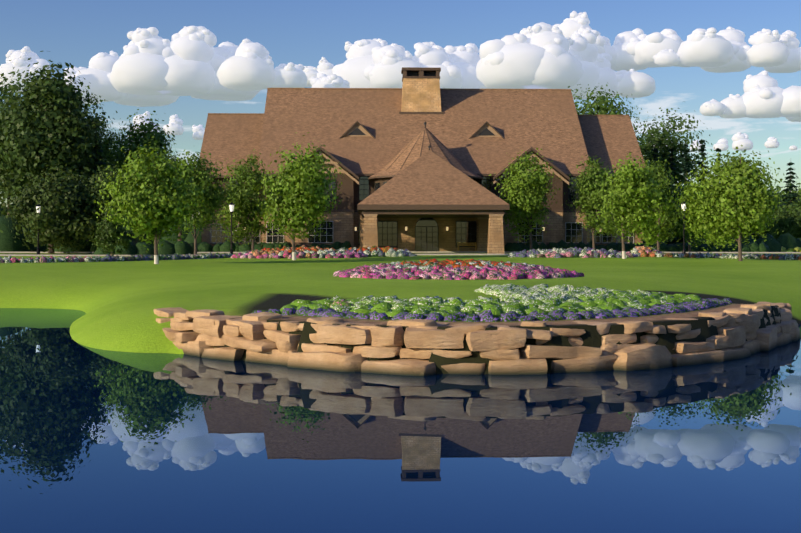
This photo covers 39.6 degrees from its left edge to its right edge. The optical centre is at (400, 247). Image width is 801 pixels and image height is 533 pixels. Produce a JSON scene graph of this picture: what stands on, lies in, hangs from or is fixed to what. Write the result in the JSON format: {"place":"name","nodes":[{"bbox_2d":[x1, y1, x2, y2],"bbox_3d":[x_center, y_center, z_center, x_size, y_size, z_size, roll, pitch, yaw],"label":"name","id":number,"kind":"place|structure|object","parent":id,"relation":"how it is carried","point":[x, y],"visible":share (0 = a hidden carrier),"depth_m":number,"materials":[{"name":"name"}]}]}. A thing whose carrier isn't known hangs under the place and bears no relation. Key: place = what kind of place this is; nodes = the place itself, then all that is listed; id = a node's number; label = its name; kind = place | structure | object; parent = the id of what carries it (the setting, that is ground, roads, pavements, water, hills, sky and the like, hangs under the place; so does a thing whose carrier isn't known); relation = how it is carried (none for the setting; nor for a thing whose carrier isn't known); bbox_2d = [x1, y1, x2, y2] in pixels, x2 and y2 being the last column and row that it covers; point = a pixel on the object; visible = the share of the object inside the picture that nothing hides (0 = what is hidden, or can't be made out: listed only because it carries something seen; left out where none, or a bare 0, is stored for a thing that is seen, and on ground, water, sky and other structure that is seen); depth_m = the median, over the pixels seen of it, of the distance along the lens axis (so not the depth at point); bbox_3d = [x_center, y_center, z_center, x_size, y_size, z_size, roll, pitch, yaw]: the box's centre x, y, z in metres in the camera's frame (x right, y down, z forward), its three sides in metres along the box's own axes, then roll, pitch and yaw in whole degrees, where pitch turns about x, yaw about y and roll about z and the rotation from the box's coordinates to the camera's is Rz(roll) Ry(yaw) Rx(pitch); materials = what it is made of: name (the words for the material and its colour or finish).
{"place":"outdoors","nodes":[
{"label":"outdoors","id":0,"kind":"place"},
{"bbox_2d":[128,111,204,139],"bbox_3d":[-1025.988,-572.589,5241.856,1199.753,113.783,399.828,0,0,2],"label":"cloud","id":1,"kind":"structure","parent":0,"point":[175,124],"depth_m":5093.54,"materials":[{"name":"white"}]},
{"bbox_2d":[0,26,349,106],"bbox_3d":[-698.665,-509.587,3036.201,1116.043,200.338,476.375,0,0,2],"label":"cloud","id":2,"kind":"structure","parent":0,"point":[149,66],"depth_m":2884.37,"materials":[{"name":"white"}]},
{"bbox_2d":[303,57,333,86],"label":"cloud","id":3,"kind":"structure","parent":0,"point":[324,66],"depth_m":4593.12,"materials":[{"name":"white"}]},
{"bbox_2d":[0,308,800,532],"bbox_3d":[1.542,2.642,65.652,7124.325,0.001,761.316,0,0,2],"label":"water","id":4,"kind":"structure","parent":0,"point":[93,440],"depth_m":14.76,"materials":[{"name":"blue liquid"}]},
{"bbox_2d":[0,253,800,373],"bbox_3d":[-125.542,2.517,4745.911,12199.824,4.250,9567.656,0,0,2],"label":"ground","id":5,"kind":"structure","parent":0,"point":[117,302],"depth_m":42.20,"materials":[{"name":"green plant"}]},
{"bbox_2d":[36,204,40,254],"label":"lamp","id":6,"kind":"object","parent":5,"relation":"on","point":[38,248],"visible":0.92,"depth_m":92.81,"materials":[{"name":"black metal"}]},
{"bbox_2d":[0,255,103,262],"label":"border","id":7,"kind":"object","parent":5,"relation":"on","point":[37,259],"visible":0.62,"depth_m":68.16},
{"bbox_2d":[0,163,104,253],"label":"tree","id":8,"kind":"object","parent":5,"relation":"on","point":[61,219],"depth_m":94.52,"materials":[{"name":"green plant"}]},
{"bbox_2d":[0,159,131,240],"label":"tree","id":9,"kind":"object","parent":5,"relation":"on","point":[90,184],"depth_m":97.98,"materials":[{"name":"green plant"}]},
{"bbox_2d":[0,215,154,251],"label":"understorey shrubs","id":10,"kind":"object","parent":5,"relation":"on","point":[7,243],"visible":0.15,"depth_m":101.15,"materials":[{"name":"green plant"}]},
{"bbox_2d":[81,129,107,180],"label":"spruce","id":11,"kind":"object","parent":5,"relation":"on","point":[95,168],"depth_m":122.94,"materials":[{"name":"green plant"}]},
{"bbox_2d":[89,202,132,255],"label":"arborvitae","id":12,"kind":"object","parent":5,"relation":"on","point":[109,230],"depth_m":85.12,"materials":[{"name":"green plant"}]},
{"bbox_2d":[121,152,138,181],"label":"spruce","id":13,"kind":"object","parent":5,"relation":"on","point":[127,153],"depth_m":118.79,"materials":[{"name":"green plant"}]},
{"bbox_2d":[101,109,181,232],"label":"tree","id":14,"kind":"object","parent":5,"relation":"on","point":[134,141],"visible":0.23,"depth_m":124.72,"materials":[{"name":"green plant"}]},
{"bbox_2d":[93,239,193,254],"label":"shrubs","id":15,"kind":"object","parent":5,"relation":"on","point":[177,247],"visible":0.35,"depth_m":93.36,"materials":[{"name":"green plant"}]},
{"bbox_2d":[94,136,216,263],"bbox_3d":[-14.432,-2.671,64.121,7.138,7.370,6.560,0,0,2],"label":"tree","id":16,"kind":"object","parent":5,"relation":"on","point":[145,195],"depth_m":63.41,"materials":[{"name":"green plant"}]},
{"bbox_2d":[97,252,232,261],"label":"border","id":17,"kind":"object","parent":5,"relation":"on","point":[109,258],"visible":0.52,"depth_m":75.34,"materials":[{"name":"multicoloured plant"}]},
{"bbox_2d":[139,150,192,240],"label":"tree","id":18,"kind":"object","parent":5,"relation":"on","point":[172,159],"depth_m":120.50,"materials":[{"name":"green plant"}]},
{"bbox_2d":[172,151,238,254],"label":"tree","id":19,"kind":"object","parent":5,"relation":"on","point":[214,198],"depth_m":87.68,"materials":[{"name":"green plant"}]},
{"bbox_2d":[90,239,351,251],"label":"hedge","id":20,"kind":"object","parent":5,"relation":"on","point":[225,246],"visible":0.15,"depth_m":100.57,"materials":[{"name":"green plant"}]},
{"bbox_2d":[229,201,233,253],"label":"lamp","id":21,"kind":"object","parent":5,"relation":"on","point":[231,206],"visible":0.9,"depth_m":87.05,"materials":[{"name":"black metal"}]},
{"bbox_2d":[214,149,282,250],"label":"tree","id":22,"kind":"object","parent":5,"relation":"on","point":[243,196],"depth_m":94.92,"materials":[{"name":"green plant"}]},
{"bbox_2d":[253,132,343,259],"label":"tree","id":23,"kind":"object","parent":5,"relation":"on","point":[300,190],"depth_m":72.79,"materials":[{"name":"green plant"}]},
{"bbox_2d":[230,245,366,258],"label":"bed","id":24,"kind":"object","parent":5,"relation":"on","point":[303,251],"visible":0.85,"depth_m":80.31,"materials":[{"name":"multicoloured plant"}]},
{"bbox_2d":[295,243,312,246],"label":"bench","id":25,"kind":"object","parent":5,"relation":"on","point":[305,244],"visible":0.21,"depth_m":101.02,"materials":[{"name":"brown wood"}]},
{"bbox_2d":[343,246,416,256],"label":"bed","id":26,"kind":"object","parent":5,"relation":"on","point":[387,250],"visible":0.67,"depth_m":83.56,"materials":[{"name":"plant"}]},
{"bbox_2d":[356,251,385,256],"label":"bed mound","id":27,"kind":"object","parent":26,"relation":"on","point":[370,255],"depth_m":83.10,"materials":[{"name":"brown soil"}]},
{"bbox_2d":[0,185,761,243],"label":"woodland edge","id":28,"kind":"object","parent":5,"relation":"on","point":[189,238],"depth_m":225.96,"materials":[{"name":"green plant"}]},
{"bbox_2d":[0,60,99,217],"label":"tree","id":29,"kind":"object","parent":28,"relation":"on","point":[4,93],"depth_m":128.69,"materials":[{"name":"green plant"}]},
{"bbox_2d":[0,51,133,202],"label":"tree","id":30,"kind":"object","parent":28,"relation":"on","point":[59,139],"depth_m":116.62,"materials":[{"name":"green plant"}]},
{"bbox_2d":[22,79,117,179],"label":"tree","id":31,"kind":"object","parent":28,"relation":"on","point":[102,122],"depth_m":135.76,"materials":[{"name":"green plant"}]},
{"bbox_2d":[90,118,121,175],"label":"tree","id":32,"kind":"object","parent":28,"relation":"on","point":[111,143],"depth_m":139.38,"materials":[{"name":"green plant"}]},
{"bbox_2d":[635,108,714,192],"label":"tree","id":33,"kind":"object","parent":28,"relation":"on","point":[663,139],"depth_m":147.84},
{"bbox_2d":[0,251,800,255],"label":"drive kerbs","id":34,"kind":"structure","parent":5,"relation":"on","point":[410,251],"depth_m":95.92,"materials":[{"name":"grey concrete"}]},
{"bbox_2d":[199,67,644,253],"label":"lodge","id":35,"kind":"structure","parent":5,"relation":"on","point":[421,155],"depth_m":105.33,"materials":[{"name":"roof shingles"},{"name":"brick"},{"name":"stone"}]},
{"bbox_2d":[333,258,583,279],"bbox_3d":[2.352,0.976,46.300,10.416,0.986,9.589,0,0,2],"label":"bed","id":36,"kind":"object","parent":5,"relation":"on","point":[457,269],"visible":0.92,"depth_m":43.51,"materials":[{"name":"pink plant"}]},
{"bbox_2d":[457,242,476,250],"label":"bench","id":37,"kind":"object","parent":5,"relation":"on","point":[467,244],"visible":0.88,"depth_m":100.06,"materials":[{"name":"brown wood"}]},
{"bbox_2d":[154,302,800,375],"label":"retaining wall boulders","id":38,"kind":"object","parent":5,"relation":"on","point":[201,333],"visible":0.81,"depth_m":24.19,"materials":[{"name":"beige stone"}]},
{"bbox_2d":[280,283,701,317],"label":"border mound plants","id":39,"kind":"object","parent":5,"relation":"on","point":[521,299],"visible":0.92,"depth_m":28.60,"materials":[{"name":"green plant"}]},
{"bbox_2d":[251,298,731,321],"bbox_3d":[4.007,1.729,28.661,14.868,0.597,5.978,0,0,-21],"label":"purple ageratum row","id":40,"kind":"object","parent":5,"relation":"on","point":[655,309],"visible":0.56,"depth_m":26.11,"materials":[{"name":"purple plant"}]},
{"bbox_2d":[489,148,561,249],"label":"tree","id":41,"kind":"object","parent":5,"relation":"on","point":[523,196],"depth_m":92.51,"materials":[{"name":"green plant"}]},
{"bbox_2d":[542,254,599,257],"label":"bed mound","id":42,"kind":"object","parent":5,"relation":"on","point":[578,256],"visible":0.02,"depth_m":79.85,"materials":[{"name":"brown soil"}]},
{"bbox_2d":[508,247,637,257],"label":"bed","id":43,"kind":"object","parent":5,"relation":"on","point":[585,252],"visible":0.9,"depth_m":80.28,"materials":[{"name":"multicoloured plant"}]},
{"bbox_2d":[564,155,627,249],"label":"tree","id":44,"kind":"object","parent":5,"relation":"on","point":[588,186],"depth_m":93.42,"materials":[{"name":"green plant"}]},
{"bbox_2d":[591,149,675,258],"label":"tree","id":45,"kind":"object","parent":5,"relation":"on","point":[630,197],"depth_m":75.89,"materials":[{"name":"green plant"}]},
{"bbox_2d":[504,240,769,251],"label":"hedge","id":46,"kind":"object","parent":5,"relation":"on","point":[752,246],"visible":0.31,"depth_m":99.87,"materials":[{"name":"green plant"}]},
{"bbox_2d":[626,245,659,253],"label":"bed","id":47,"kind":"object","parent":5,"relation":"on","point":[638,249],"visible":0.54,"depth_m":84.27,"materials":[{"name":"plant"}]},
{"bbox_2d":[643,149,675,244],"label":"spruce","id":48,"kind":"object","parent":5,"relation":"on","point":[655,160],"depth_m":138.62,"materials":[{"name":"green plant"}]},
{"bbox_2d":[639,157,680,250],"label":"tree","id":49,"kind":"object","parent":5,"relation":"on","point":[669,220],"depth_m":94.04,"materials":[{"name":"green plant"}]},
{"bbox_2d":[659,148,679,242],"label":"spruce","id":50,"kind":"object","parent":5,"relation":"on","point":[670,162],"depth_m":144.50,"materials":[{"name":"green plant"}]},
{"bbox_2d":[681,202,686,253],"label":"lamp","id":51,"kind":"object","parent":5,"relation":"on","point":[683,250],"visible":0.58,"depth_m":85.68,"materials":[{"name":"black metal"}]},
{"bbox_2d":[667,144,700,243],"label":"spruce","id":52,"kind":"object","parent":5,"relation":"on","point":[685,162],"depth_m":136.61,"materials":[{"name":"green plant"}]},
{"bbox_2d":[670,185,703,251],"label":"hornbeam tree","id":53,"kind":"object","parent":5,"relation":"on","point":[679,230],"depth_m":98.55,"materials":[{"name":"green plant"}]},
{"bbox_2d":[692,140,719,238],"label":"spruce","id":54,"kind":"object","parent":5,"relation":"on","point":[701,153],"depth_m":140.47,"materials":[{"name":"green plant"}]},
{"bbox_2d":[636,251,800,259],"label":"border","id":55,"kind":"object","parent":5,"relation":"on","point":[786,256],"visible":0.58,"depth_m":79.40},
{"bbox_2d":[714,148,728,234],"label":"spruce","id":56,"kind":"object","parent":5,"relation":"on","point":[717,150],"visible":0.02,"depth_m":148.35,"materials":[{"name":"green plant"}]},
{"bbox_2d":[667,145,791,260],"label":"tree","id":57,"kind":"object","parent":5,"relation":"on","point":[747,192],"depth_m":70.93,"materials":[{"name":"green plant"}]},
{"bbox_2d":[695,181,783,235],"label":"tree","id":58,"kind":"object","parent":5,"relation":"on","point":[769,203],"depth_m":165.76,"materials":[{"name":"green plant"}]},
{"bbox_2d":[692,233,800,251],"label":"shrubs","id":59,"kind":"object","parent":5,"relation":"on","point":[787,241],"visible":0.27,"depth_m":104.22,"materials":[{"name":"green plant"}]},
{"bbox_2d":[754,196,800,239],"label":"tree","id":60,"kind":"object","parent":5,"relation":"on","point":[790,225],"visible":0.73,"depth_m":136.09,"materials":[{"name":"green plant"}]},
{"bbox_2d":[767,184,800,211],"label":"tree","id":61,"kind":"object","parent":5,"relation":"on","point":[778,193],"visible":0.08,"depth_m":180.51,"materials":[{"name":"green plant"}]},
{"bbox_2d":[775,162,799,239],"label":"spruce","id":62,"kind":"object","parent":5,"relation":"on","point":[790,196],"depth_m":147.92,"materials":[{"name":"green plant"}]},
{"bbox_2d":[776,183,800,208],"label":"tree","id":63,"kind":"object","parent":5,"relation":"on","point":[794,192],"visible":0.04,"depth_m":182.57,"materials":[{"name":"green plant"}]},
{"bbox_2d":[781,246,800,251],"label":"shrub","id":64,"kind":"object","parent":5,"relation":"on","point":[797,249],"visible":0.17,"depth_m":103.91,"materials":[{"name":"green plant"}]},
{"bbox_2d":[0,0,800,217],"label":"sky","id":65,"kind":"structure","parent":0,"point":[303,32],"materials":[{"name":"blue"}]},
{"bbox_2d":[332,22,655,99],"bbox_3d":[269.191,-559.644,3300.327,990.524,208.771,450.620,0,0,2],"label":"cloud","id":66,"kind":"structure","parent":0,"point":[541,55],"depth_m":3221.57,"materials":[{"name":"white"}]},
{"bbox_2d":[568,82,656,161],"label":"tree","id":67,"kind":"object","parent":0,"point":[602,106],"depth_m":133.96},
{"bbox_2d":[553,11,689,70],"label":"cloud","id":68,"kind":"structure","parent":0,"point":[636,49],"depth_m":3705.11,"materials":[{"name":"white"}]},
{"bbox_2d":[652,132,796,150],"bbox_3d":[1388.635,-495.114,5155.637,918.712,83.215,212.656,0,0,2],"label":"cloud","id":69,"kind":"structure","parent":0,"point":[739,139],"depth_m":5157.36,"materials":[{"name":"white"}]},
{"bbox_2d":[652,27,800,72],"bbox_3d":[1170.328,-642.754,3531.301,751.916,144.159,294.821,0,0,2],"label":"cloud","id":70,"kind":"structure","parent":0,"point":[726,50],"depth_m":3458.86,"materials":[{"name":"white"}]},
{"bbox_2d":[700,70,800,121],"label":"cloud","id":71,"kind":"structure","parent":0,"point":[764,95],"depth_m":2781.89,"materials":[{"name":"white"}]}
]}

